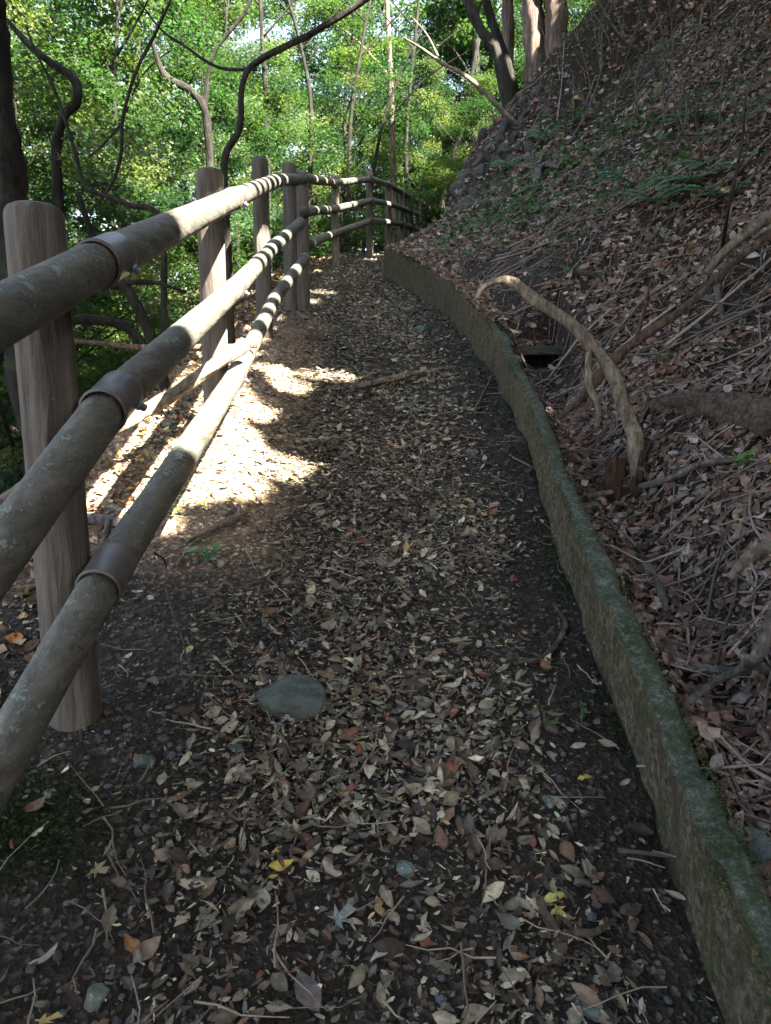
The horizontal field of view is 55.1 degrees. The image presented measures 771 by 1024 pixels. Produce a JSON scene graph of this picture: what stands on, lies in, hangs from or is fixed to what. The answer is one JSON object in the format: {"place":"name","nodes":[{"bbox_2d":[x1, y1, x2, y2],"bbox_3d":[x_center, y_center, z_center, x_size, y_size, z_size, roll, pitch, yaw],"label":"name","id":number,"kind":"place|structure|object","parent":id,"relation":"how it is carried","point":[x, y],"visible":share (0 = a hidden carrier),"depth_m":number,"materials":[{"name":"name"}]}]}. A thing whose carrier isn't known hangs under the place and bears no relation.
{"place":"outdoors","nodes":[
{"label":"outdoors","id":0,"kind":"place"},
{"bbox_2d":[11,0,581,291],"label":"sky","id":1,"kind":"structure","parent":0,"point":[252,34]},
{"bbox_2d":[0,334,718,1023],"bbox_3d":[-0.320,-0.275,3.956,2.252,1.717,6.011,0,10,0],"label":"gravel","id":2,"kind":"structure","parent":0,"point":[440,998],"depth_m":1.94,"materials":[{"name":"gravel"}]},
{"bbox_2d":[0,0,770,1023],"bbox_3d":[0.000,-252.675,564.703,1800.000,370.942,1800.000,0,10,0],"label":"ground","id":3,"kind":"structure","parent":0,"point":[678,974],"depth_m":2.29,"materials":[{"name":"soil"}]},
{"bbox_2d":[0,0,28,475],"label":"tree","id":4,"kind":"object","parent":3,"relation":"on","point":[14,183],"visible":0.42,"depth_m":4.62,"materials":[{"name":"brown plant"}]},
{"bbox_2d":[6,18,82,214],"bbox_3d":[-2.958,-2.597,6.646,0.625,3.355,0.117,0,10,0],"label":"gnarled tree","id":5,"kind":"object","parent":3,"relation":"on","point":[72,106],"visible":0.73,"depth_m":6.47,"materials":[{"name":"brown plant"}]},
{"bbox_2d":[0,241,133,479],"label":"maple tree","id":6,"kind":"object","parent":3,"relation":"on","point":[8,434],"visible":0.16,"depth_m":6.67,"materials":[{"name":"green plant"}]},
{"bbox_2d":[0,0,166,494],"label":"maple tree","id":7,"kind":"object","parent":3,"relation":"on","point":[9,482],"visible":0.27,"depth_m":6.84,"materials":[{"name":"green plant"}]},
{"bbox_2d":[84,983,109,1012],"bbox_3d":[-0.563,0.940,1.436,0.047,0.029,0.064,0,10,0],"label":"rock","id":8,"kind":"object","parent":3,"relation":"on","point":[99,991],"visible":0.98,"depth_m":1.43,"materials":[{"name":"grey stone"}]},
{"bbox_2d":[0,0,194,479],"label":"maple tree","id":9,"kind":"object","parent":3,"relation":"on","point":[18,111],"visible":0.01,"depth_m":19.03,"materials":[{"name":"green plant"}]},
{"bbox_2d":[25,0,171,333],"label":"bent tree","id":10,"kind":"object","parent":3,"relation":"on","point":[152,210],"visible":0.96,"depth_m":5.05,"materials":[{"name":"brown plant"}]},
{"bbox_2d":[0,46,199,405],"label":"maple tree","id":11,"kind":"object","parent":3,"relation":"on","point":[40,127],"visible":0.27,"depth_m":7.94,"materials":[{"name":"green plant"}]},
{"bbox_2d":[87,513,120,527],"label":"dead branch","id":12,"kind":"object","parent":3,"relation":"on","point":[96,518],"visible":0.65,"depth_m":3.15,"materials":[{"name":"grey wood"}]},
{"bbox_2d":[0,96,233,427],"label":"maple tree","id":13,"kind":"object","parent":3,"relation":"on","point":[73,195],"visible":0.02,"depth_m":17.30,"materials":[{"name":"green plant"}]},
{"bbox_2d":[0,0,239,435],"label":"maple tree","id":14,"kind":"object","parent":3,"relation":"on","point":[106,18],"visible":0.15,"depth_m":10.56,"materials":[{"name":"green plant"}]},
{"bbox_2d":[72,192,186,390],"bbox_3d":[-1.859,-1.407,5.029,1.022,1.454,0.095,0,10,0],"label":"crooked tree","id":15,"kind":"object","parent":3,"relation":"on","point":[139,310],"visible":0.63,"depth_m":5.02,"materials":[{"name":"brown plant"}]},
{"bbox_2d":[124,933,141,955],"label":"fallen leaf","id":16,"kind":"object","parent":3,"relation":"on","point":[131,944],"visible":1,"depth_m":1.52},
{"bbox_2d":[6,0,282,404],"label":"maple tree","id":17,"kind":"object","parent":3,"relation":"on","point":[42,11],"visible":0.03,"depth_m":14.57,"materials":[{"name":"green plant"}]},
{"bbox_2d":[10,0,283,354],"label":"maple tree","id":18,"kind":"object","parent":3,"relation":"on","point":[170,18],"visible":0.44,"depth_m":9.26,"materials":[{"name":"green plant"}]},
{"bbox_2d":[0,156,310,813],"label":"rail fence","id":19,"kind":"object","parent":3,"relation":"on","point":[49,283],"visible":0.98,"depth_m":1.91,"materials":[{"name":"wood"}]},
{"bbox_2d":[0,337,250,505],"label":"fallen pole","id":20,"kind":"object","parent":19,"relation":"on","point":[222,358],"visible":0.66,"depth_m":3.78,"materials":[{"name":"brown wood"}]},
{"bbox_2d":[74,339,256,350],"bbox_3d":[-1.346,-1.016,4.492,1.132,0.078,0.041,0,10,0],"label":"fallen pole","id":21,"kind":"object","parent":19,"relation":"on","point":[197,347],"visible":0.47,"depth_m":4.48,"materials":[{"name":"brown wood"}]},
{"bbox_2d":[153,552,191,673],"bbox_3d":[-0.769,0.267,2.557,0.092,0.392,0.644,-4,11,-22],"label":"twig","id":22,"kind":"object","parent":19,"relation":"hanging from","point":[169,602],"visible":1,"depth_m":2.56,"materials":[{"name":"brown wood"}]},
{"bbox_2d":[0,253,344,703],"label":"verge leaf litter","id":23,"kind":"object","parent":3,"relation":"on","point":[16,638],"visible":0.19,"depth_m":3.88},
{"bbox_2d":[69,0,315,305],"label":"maple tree","id":24,"kind":"object","parent":3,"relation":"on","point":[233,87],"visible":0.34,"depth_m":11.09,"materials":[{"name":"green plant"}]},
{"bbox_2d":[66,0,330,332],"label":"maple tree","id":25,"kind":"object","parent":3,"relation":"on","point":[184,194],"visible":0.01,"depth_m":16.75,"materials":[{"name":"green plant"}]},
{"bbox_2d":[149,0,251,166],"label":"dark tree","id":26,"kind":"object","parent":3,"relation":"on","point":[196,96],"visible":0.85,"depth_m":8.28,"materials":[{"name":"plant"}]},
{"bbox_2d":[183,541,219,562],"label":"plant","id":27,"kind":"object","parent":3,"relation":"on","point":[206,555],"visible":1,"depth_m":2.94,"materials":[{"name":"green plant"}]},
{"bbox_2d":[176,503,241,565],"bbox_3d":[-0.744,0.087,3.140,0.079,0.172,0.518,4,11,24],"label":"fallen branch","id":28,"kind":"object","parent":3,"relation":"on","point":[210,530],"visible":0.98,"depth_m":3.14,"materials":[{"name":"brown wood"}]},
{"bbox_2d":[68,0,360,300],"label":"maple tree","id":29,"kind":"object","parent":3,"relation":"on","point":[229,17],"visible":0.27,"depth_m":13.46,"materials":[{"name":"green plant"}]},
{"bbox_2d":[138,0,369,362],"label":"leaning tree","id":30,"kind":"object","parent":3,"relation":"on","point":[275,51],"visible":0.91,"depth_m":5.32,"materials":[{"name":"brown plant"}]},
{"bbox_2d":[254,0,295,273],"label":"young tree","id":31,"kind":"object","parent":3,"relation":"on","point":[262,34],"visible":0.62,"depth_m":12.78,"materials":[{"name":"brown plant"}]},
{"bbox_2d":[192,61,377,273],"bbox_3d":[-2.085,-6.519,15.761,4.012,5.480,4.091,-6,12,-32],"label":"maple tree","id":32,"kind":"object","parent":3,"relation":"on","point":[274,195],"visible":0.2,"depth_m":15.08,"materials":[{"name":"green plant"}]},
{"bbox_2d":[255,674,326,721],"bbox_3d":[-0.290,0.565,2.256,0.204,0.106,0.226,-4,11,-23],"label":"rock","id":33,"kind":"object","parent":3,"relation":"on","point":[298,697],"visible":0.88,"depth_m":2.19,"materials":[{"name":"grey stone"}]},
{"bbox_2d":[295,970,326,1011],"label":"fallen leaf","id":34,"kind":"object","parent":3,"relation":"on","point":[305,997],"visible":1,"depth_m":1.45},
{"bbox_2d":[277,0,347,224],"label":"young tree","id":35,"kind":"object","parent":3,"relation":"on","point":[311,116],"visible":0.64,"depth_m":13.80,"materials":[{"name":"brown plant"}]},
{"bbox_2d":[235,0,438,255],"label":"maple tree","id":36,"kind":"object","parent":3,"relation":"on","point":[273,8],"visible":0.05,"depth_m":23.34,"materials":[{"name":"green plant"}]},
{"bbox_2d":[322,903,356,931],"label":"fallen leaf","id":37,"kind":"object","parent":3,"relation":"on","point":[347,910],"visible":1,"depth_m":1.60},
{"bbox_2d":[240,0,441,252],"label":"maple tree","id":38,"kind":"object","parent":3,"relation":"on","point":[328,8],"visible":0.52,"depth_m":17.06,"materials":[{"name":"green plant"}]},
{"bbox_2d":[0,251,717,1023],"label":"leaf litter","id":39,"kind":"object","parent":3,"relation":"on","point":[390,949],"visible":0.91,"depth_m":2.11,"materials":[{"name":"plant"}]},
{"bbox_2d":[274,23,444,253],"bbox_3d":[-1.081,-9.425,20.877,5.382,7.993,5.024,-5,11,-26],"label":"maple tree","id":40,"kind":"object","parent":3,"relation":"on","point":[384,161],"visible":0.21,"depth_m":20.26,"materials":[{"name":"green plant"}]},
{"bbox_2d":[296,170,437,310],"bbox_3d":[0.178,-6.034,16.416,0.963,4.856,17.966,2,10,9],"label":"rail fence","id":41,"kind":"object","parent":3,"relation":"on","point":[305,242],"visible":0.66,"depth_m":12.78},
{"bbox_2d":[345,0,416,253],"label":"young tree","id":42,"kind":"object","parent":3,"relation":"on","point":[348,197],"visible":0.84,"depth_m":15.67,"materials":[{"name":"brown plant"}]},
{"bbox_2d":[0,0,770,1023],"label":"twig litter","id":43,"kind":"object","parent":3,"relation":"on","point":[748,764],"visible":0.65,"depth_m":3.57,"materials":[{"name":"brown wood"}]},
{"bbox_2d":[0,280,770,1023],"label":"moss","id":44,"kind":"object","parent":3,"relation":"on","point":[24,824],"visible":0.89,"depth_m":1.79,"materials":[{"name":"green plant"}]},
{"bbox_2d":[317,53,455,242],"bbox_3d":[0.221,-11.330,26.089,5.980,8.881,5.582,-5,11,-28],"label":"maple tree","id":45,"kind":"object","parent":3,"relation":"on","point":[417,151],"visible":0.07,"depth_m":25.25,"materials":[{"name":"green plant"}]},
{"bbox_2d":[257,0,524,231],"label":"maple tree","id":46,"kind":"object","parent":3,"relation":"on","point":[455,12],"visible":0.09,"depth_m":26.21,"materials":[{"name":"green plant"}]},
{"bbox_2d":[319,0,468,243],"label":"young tree","id":47,"kind":"object","parent":3,"relation":"on","point":[392,120],"visible":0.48,"depth_m":18.54,"materials":[{"name":"brown plant"}]},
{"bbox_2d":[396,860,413,877],"bbox_3d":[0.046,0.831,1.723,0.043,0.025,0.046,0,10,0],"label":"rock","id":48,"kind":"object","parent":3,"relation":"on","point":[406,870],"visible":0.96,"depth_m":1.71,"materials":[{"name":"grey stone"}]},
{"bbox_2d":[353,365,459,389],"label":"dead branch","id":49,"kind":"object","parent":3,"relation":"on","point":[392,378],"visible":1,"depth_m":5.48,"materials":[{"name":"brown wood"}]},
{"bbox_2d":[361,0,481,252],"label":"young tree","id":50,"kind":"object","parent":3,"relation":"on","point":[383,122],"visible":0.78,"depth_m":16.58,"materials":[{"name":"brown plant"}]},
{"bbox_2d":[364,55,486,228],"bbox_3d":[1.525,-10.728,22.910,4.585,6.263,4.676,4,11,23],"label":"maple tree","id":51,"kind":"object","parent":3,"relation":"on","point":[435,110],"visible":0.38,"depth_m":22.11,"materials":[{"name":"green plant"}]},
{"bbox_2d":[390,0,470,222],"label":"young tree","id":52,"kind":"object","parent":3,"relation":"on","point":[406,168],"visible":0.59,"depth_m":20.20,"materials":[{"name":"brown plant"}]},
{"bbox_2d":[395,38,479,219],"bbox_3d":[2.078,-10.823,22.460,3.646,6.516,0.237,0,10,0],"label":"young tree","id":53,"kind":"object","parent":3,"relation":"on","point":[455,142],"visible":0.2,"depth_m":22.29,"materials":[{"name":"brown plant"}]},
{"bbox_2d":[363,0,518,150],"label":"maple tree","id":54,"kind":"object","parent":3,"relation":"on","point":[425,37],"depth_m":33.85,"materials":[{"name":"green plant"}]},
{"bbox_2d":[411,70,501,219],"bbox_3d":[2.567,-9.249,20.086,3.799,5.089,3.725,2,10,9],"label":"maple tree","id":55,"kind":"object","parent":3,"relation":"on","point":[466,119],"visible":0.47,"depth_m":19.77,"materials":[{"name":"green plant"}]},
{"bbox_2d":[403,16,517,126],"bbox_3d":[1.192,-6.880,11.524,1.837,1.603,0.196,0,10,0],"label":"dead branch","id":56,"kind":"object","parent":3,"relation":"on","point":[493,101],"visible":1,"depth_m":11.52,"materials":[{"name":"brown wood"}]},
{"bbox_2d":[403,0,521,175],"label":"maple tree","id":57,"kind":"object","parent":3,"relation":"on","point":[456,63],"visible":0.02,"depth_m":29.03,"materials":[{"name":"green plant"}]},
{"bbox_2d":[337,0,596,203],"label":"maple tree","id":58,"kind":"object","parent":3,"relation":"on","point":[473,34],"visible":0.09,"depth_m":25.00,"materials":[{"name":"green plant"}]},
{"bbox_2d":[462,0,513,108],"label":"tree trunk","id":59,"kind":"object","parent":3,"relation":"on","point":[489,40],"visible":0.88,"depth_m":12.02,"materials":[{"name":"brown plant"}]},
{"bbox_2d":[448,84,552,212],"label":"stone retaining wall","id":60,"kind":"structure","parent":3,"relation":"on","point":[503,147],"depth_m":11.68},
{"bbox_2d":[482,0,519,97],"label":"tree trunk","id":61,"kind":"object","parent":3,"relation":"on","point":[491,19],"visible":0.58,"depth_m":12.35,"materials":[{"name":"brown plant"}]},
{"bbox_2d":[413,0,596,143],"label":"maple tree","id":62,"kind":"object","parent":3,"relation":"on","point":[451,29],"visible":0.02,"depth_m":28.50,"materials":[{"name":"green plant"}]},
{"bbox_2d":[501,0,514,104],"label":"tree trunk","id":63,"kind":"object","parent":3,"relation":"on","point":[507,17],"visible":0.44,"depth_m":13.12,"materials":[{"name":"brown plant"}]},
{"bbox_2d":[476,0,588,111],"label":"maple tree","id":64,"kind":"object","parent":3,"relation":"on","point":[518,57],"visible":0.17,"depth_m":22.13,"materials":[{"name":"green plant"}]},
{"bbox_2d":[521,0,545,85],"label":"tree trunk","id":65,"kind":"object","parent":3,"relation":"on","point":[533,42],"visible":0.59,"depth_m":12.82,"materials":[{"name":"brown plant"}]},
{"bbox_2d":[513,602,567,665],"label":"dead branch","id":66,"kind":"object","parent":3,"relation":"on","point":[553,648],"visible":0.97,"depth_m":2.44,"materials":[{"name":"brown wood"}]},
{"bbox_2d":[516,346,564,355],"bbox_3d":[1.229,-1.179,5.982,0.560,0.319,0.359,0,10,0],"label":"drain inlet","id":67,"kind":"object","parent":3,"relation":"on","point":[540,350],"visible":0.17,"depth_m":5.80,"materials":[{"name":"concrete"}]},
{"bbox_2d":[532,161,562,193],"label":"dead branch","id":68,"kind":"object","parent":3,"relation":"on","point":[540,168],"visible":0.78,"depth_m":9.32,"materials":[{"name":"grey wood"}]},
{"bbox_2d":[544,0,567,59],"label":"tree trunk","id":69,"kind":"object","parent":3,"relation":"on","point":[554,9],"visible":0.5,"depth_m":12.61,"materials":[{"name":"brown plant"}]},
{"bbox_2d":[474,275,644,479],"bbox_3d":[0.866,-0.632,3.632,0.871,1.050,0.198,6,11,29],"label":"dead branch","id":70,"kind":"object","parent":3,"relation":"on","point":[590,344],"visible":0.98,"depth_m":3.55,"materials":[{"name":"brown wood"}]},
{"bbox_2d":[536,106,590,129],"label":"fern","id":71,"kind":"object","parent":3,"relation":"on","point":[562,123],"visible":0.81,"depth_m":10.32,"materials":[{"name":"green plant"}]},
{"bbox_2d":[383,0,770,893],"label":"bank leaf litter","id":72,"kind":"object","parent":3,"relation":"on","point":[483,306],"visible":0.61,"depth_m":4.40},
{"bbox_2d":[679,605,770,708],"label":"dead branch","id":73,"kind":"object","parent":72,"relation":"on","point":[758,653],"visible":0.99,"depth_m":2.02,"materials":[{"name":"brown wood"}]},
{"bbox_2d":[687,713,770,732],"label":"dead branch","id":74,"kind":"object","parent":72,"relation":"on","point":[764,720],"visible":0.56,"depth_m":2.02,"materials":[{"name":"brown wood"}]},
{"bbox_2d":[383,246,770,1023],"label":"concrete wall","id":75,"kind":"structure","parent":3,"relation":"on","point":[649,718],"depth_m":1.89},
{"bbox_2d":[561,12,602,144],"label":"bare sapling","id":76,"kind":"object","parent":3,"relation":"on","point":[582,120],"visible":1,"depth_m":9.92,"materials":[{"name":"brown wood"}]},
{"bbox_2d":[557,268,606,279],"bbox_3d":[1.595,-1.918,6.001,0.107,0.129,0.457,-9,13,-41],"label":"moss log","id":77,"kind":"object","parent":3,"relation":"on","point":[584,272],"visible":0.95,"depth_m":5.98,"materials":[{"name":"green plant"}]},
{"bbox_2d":[553,916,617,944],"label":"dead branch","id":78,"kind":"object","parent":3,"relation":"on","point":[584,932],"visible":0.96,"depth_m":1.53,"materials":[{"name":"brown wood"}]},
{"bbox_2d":[403,0,770,314],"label":"undergrowth","id":79,"kind":"object","parent":3,"relation":"on","point":[546,202],"visible":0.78,"depth_m":8.53,"materials":[{"name":"green plant"}]},
{"bbox_2d":[574,996,602,1022],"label":"rock","id":80,"kind":"object","parent":3,"relation":"on","point":[591,1013],"visible":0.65,"depth_m":1.40,"materials":[{"name":"grey stone"}]},
{"bbox_2d":[597,0,642,52],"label":"bare sapling","id":81,"kind":"object","parent":3,"relation":"on","point":[621,35],"visible":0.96,"depth_m":11.19,"materials":[{"name":"grey wood"}]},
{"bbox_2d":[597,450,658,504],"bbox_3d":[1.123,-0.143,3.442,0.251,0.288,0.248,-5,11,-24],"label":"rotten stump","id":82,"kind":"object","parent":3,"relation":"on","point":[616,472],"visible":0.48,"depth_m":3.36,"materials":[{"name":"brown wood"}]},
{"bbox_2d":[637,0,671,115],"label":"bare twig","id":83,"kind":"object","parent":3,"relation":"on","point":[658,62],"visible":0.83,"depth_m":7.99,"materials":[{"name":"brown wood"}]},
{"bbox_2d":[640,562,669,612],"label":"dead branch","id":84,"kind":"object","parent":3,"relation":"on","point":[659,587],"visible":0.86,"depth_m":2.68,"materials":[{"name":"grey wood"}]},
{"bbox_2d":[613,180,699,205],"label":"fern","id":85,"kind":"object","parent":3,"relation":"on","point":[647,197],"visible":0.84,"depth_m":6.06,"materials":[{"name":"green plant"}]},
{"bbox_2d":[557,229,770,419],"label":"dead branch","id":86,"kind":"object","parent":3,"relation":"on","point":[622,351],"visible":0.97,"depth_m":3.98,"materials":[{"name":"brown wood"}]},
{"bbox_2d":[704,209,770,274],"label":"dead branch","id":87,"kind":"object","parent":86,"relation":"on","point":[763,220],"visible":1,"depth_m":4.22,"materials":[{"name":"brown wood"}]},
{"bbox_2d":[585,456,747,498],"bbox_3d":[1.213,-0.155,3.164,0.640,0.225,0.263,7,12,35],"label":"dead branch","id":88,"kind":"object","parent":3,"relation":"on","point":[681,473],"visible":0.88,"depth_m":3.08,"materials":[{"name":"brown wood"}]},
{"bbox_2d":[650,0,682,93],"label":"bare sapling","id":89,"kind":"object","parent":3,"relation":"on","point":[665,54],"visible":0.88,"depth_m":8.85,"materials":[{"name":"brown wood"}]},
{"bbox_2d":[657,0,701,156],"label":"bare twig","id":90,"kind":"object","parent":3,"relation":"on","point":[669,80],"visible":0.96,"depth_m":7.06,"materials":[{"name":"brown wood"}]},
{"bbox_2d":[672,36,699,153],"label":"bare twig","id":91,"kind":"object","parent":3,"relation":"on","point":[684,131],"visible":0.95,"depth_m":6.29,"materials":[{"name":"brown wood"}]},
{"bbox_2d":[665,66,708,183],"bbox_3d":[2.561,-3.292,6.272,0.321,1.025,0.172,2,10,11],"label":"bare twig","id":92,"kind":"object","parent":3,"relation":"on","point":[676,143],"visible":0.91,"depth_m":6.31,"materials":[{"name":"brown wood"}]},
{"bbox_2d":[657,88,731,125],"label":"fern","id":93,"kind":"object","parent":3,"relation":"on","point":[693,116],"visible":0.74,"depth_m":7.25,"materials":[{"name":"green plant"}]},
{"bbox_2d":[662,81,726,161],"bbox_3d":[2.558,-3.237,6.215,0.499,0.689,0.236,3,10,14],"label":"bare twig","id":94,"kind":"object","parent":3,"relation":"on","point":[699,140],"visible":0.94,"depth_m":6.17,"materials":[{"name":"brown wood"}]},
{"bbox_2d":[643,160,747,184],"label":"fern","id":95,"kind":"object","parent":3,"relation":"on","point":[681,177],"visible":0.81,"depth_m":5.95,"materials":[{"name":"green plant"}]},
{"bbox_2d":[675,11,729,111],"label":"bare sapling","id":96,"kind":"object","parent":3,"relation":"on","point":[703,49],"visible":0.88,"depth_m":7.93,"materials":[{"name":"brown wood"}]},
{"bbox_2d":[639,390,770,440],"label":"fallen log","id":97,"kind":"object","parent":3,"relation":"on","point":[750,411],"visible":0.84,"depth_m":3.20,"materials":[{"name":"wood"}]},
{"bbox_2d":[640,625,770,675],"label":"dead branch","id":98,"kind":"object","parent":3,"relation":"on","point":[712,669],"visible":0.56,"depth_m":2.28,"materials":[{"name":"brown wood"}]},
{"bbox_2d":[675,180,757,197],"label":"fern","id":99,"kind":"object","parent":3,"relation":"on","point":[720,193],"visible":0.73,"depth_m":5.60,"materials":[{"name":"green plant"}]},
{"bbox_2d":[711,272,732,331],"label":"dead branch","id":100,"kind":"object","parent":3,"relation":"on","point":[718,296],"visible":0.73,"depth_m":4.34,"materials":[{"name":"grey wood"}]},
{"bbox_2d":[710,0,749,143],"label":"bare twig","id":101,"kind":"object","parent":3,"relation":"on","point":[733,100],"visible":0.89,"depth_m":5.93,"materials":[{"name":"brown wood"}]},
{"bbox_2d":[720,96,745,249],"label":"dead branch","id":102,"kind":"object","parent":3,"relation":"on","point":[726,220],"visible":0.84,"depth_m":4.28,"materials":[{"name":"wood"}]},
{"bbox_2d":[718,5,763,151],"bbox_3d":[2.960,-3.618,6.263,0.285,1.272,0.245,0,10,0],"label":"bare twig","id":103,"kind":"object","parent":3,"relation":"on","point":[719,125],"visible":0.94,"depth_m":6.24,"materials":[{"name":"brown wood"}]},
{"bbox_2d":[716,38,770,166],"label":"bare sapling","id":104,"kind":"object","parent":3,"relation":"on","point":[735,136],"visible":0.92,"depth_m":6.04,"materials":[{"name":"brown wood"}]},
{"bbox_2d":[727,541,770,580],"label":"dead branch","id":105,"kind":"object","parent":3,"relation":"on","point":[755,553],"visible":0.98,"depth_m":2.46,"materials":[{"name":"brown wood"}]},
{"bbox_2d":[736,826,770,864],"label":"rock","id":106,"kind":"object","parent":3,"relation":"on","point":[763,846],"visible":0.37,"depth_m":1.60,"materials":[{"name":"grey stone"}]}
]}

